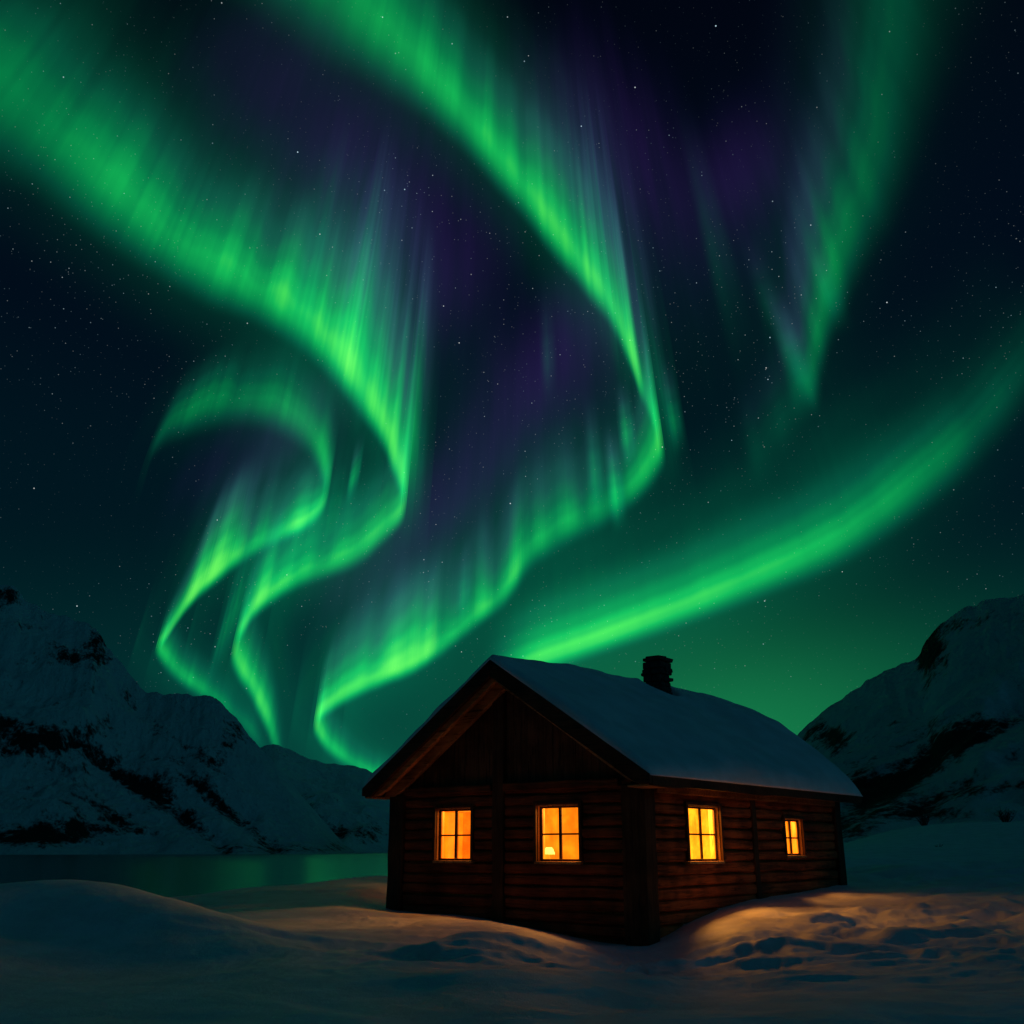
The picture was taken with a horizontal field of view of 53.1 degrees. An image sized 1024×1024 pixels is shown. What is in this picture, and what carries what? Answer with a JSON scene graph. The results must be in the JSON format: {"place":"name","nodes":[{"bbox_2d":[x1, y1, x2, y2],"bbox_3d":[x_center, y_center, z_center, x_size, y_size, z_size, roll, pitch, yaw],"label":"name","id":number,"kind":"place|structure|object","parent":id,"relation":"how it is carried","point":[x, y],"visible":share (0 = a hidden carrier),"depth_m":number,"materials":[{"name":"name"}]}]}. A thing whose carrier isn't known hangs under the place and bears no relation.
{"place":"outdoors","nodes":[
{"label":"outdoors","id":0,"kind":"place"},
{"bbox_2d":[0,585,355,854],"bbox_3d":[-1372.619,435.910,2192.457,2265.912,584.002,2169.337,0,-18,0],"label":"mountain","id":1,"kind":"structure","parent":0,"point":[102,751],"depth_m":1941.01,"materials":[{"name":"white snow"}]},
{"bbox_2d":[0,853,387,896],"bbox_3d":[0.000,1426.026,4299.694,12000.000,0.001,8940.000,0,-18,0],"label":"lake water","id":2,"kind":"structure","parent":0,"point":[169,875],"depth_m":356.69,"materials":[{"name":"teal liquid"}]},
{"bbox_2d":[261,744,389,852],"bbox_3d":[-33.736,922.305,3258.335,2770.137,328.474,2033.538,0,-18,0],"label":"mountain","id":3,"kind":"structure","parent":0,"point":[351,817],"depth_m":2902.48,"materials":[{"name":"white snow"}]},
{"bbox_2d":[0,821,1023,1023],"bbox_3d":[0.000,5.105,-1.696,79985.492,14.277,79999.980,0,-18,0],"label":"snow ground","id":4,"kind":"structure","parent":0,"point":[912,925],"depth_m":11.23,"materials":[{"name":"white snow"}]},
{"bbox_2d":[362,654,862,945],"bbox_3d":[2.203,5.628,19.427,6.046,6.098,8.115,-14,-23,37],"label":"log cabin","id":5,"kind":"object","parent":4,"relation":"on","point":[654,806],"visible":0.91,"depth_m":17.05,"materials":[{"name":"brown wood"}]},
{"bbox_2d":[432,804,478,862],"bbox_3d":[-0.954,5.525,17.572,0.930,0.947,0.227,-14,-23,37],"label":"window","id":6,"kind":"structure","parent":5,"relation":"in","point":[453,839],"depth_m":17.60,"materials":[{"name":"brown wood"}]},
{"bbox_2d":[533,801,587,864],"bbox_3d":[0.774,5.085,16.241,0.950,0.947,0.227,-14,-23,37],"label":"window","id":7,"kind":"structure","parent":5,"relation":"in","point":[557,825],"depth_m":16.26,"materials":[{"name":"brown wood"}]},
{"bbox_2d":[678,801,724,863],"bbox_3d":[3.056,5.211,16.620,0.227,0.947,1.185,-14,-23,37],"label":"window","id":8,"kind":"structure","parent":5,"relation":"in","point":[704,833],"depth_m":16.69,"materials":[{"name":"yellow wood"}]},
{"bbox_2d":[776,815,806,857],"bbox_3d":[5.187,6.060,19.107,0.227,0.742,0.880,-14,-23,37],"label":"window","id":9,"kind":"structure","parent":5,"relation":"in","point":[793,831],"depth_m":19.19,"materials":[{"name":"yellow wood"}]},
{"bbox_2d":[915,812,930,825],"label":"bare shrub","id":10,"kind":"object","parent":4,"relation":"on","point":[922,821],"visible":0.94,"depth_m":59.33,"materials":[{"name":"black plant"}]},
{"bbox_2d":[992,807,1016,821],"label":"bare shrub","id":11,"kind":"object","parent":4,"relation":"on","point":[1002,819],"visible":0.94,"depth_m":59.35,"materials":[{"name":"black plant"}]},
{"bbox_2d":[0,0,1023,772],"label":"sky","id":12,"kind":"structure","parent":0,"point":[356,356],"materials":[{"name":"green"}]},
{"bbox_2d":[797,594,1023,843],"bbox_3d":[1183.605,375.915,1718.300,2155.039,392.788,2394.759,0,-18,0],"label":"mountain","id":13,"kind":"structure","parent":0,"point":[935,728],"depth_m":1350.03,"materials":[{"name":"white snow"}]}
]}

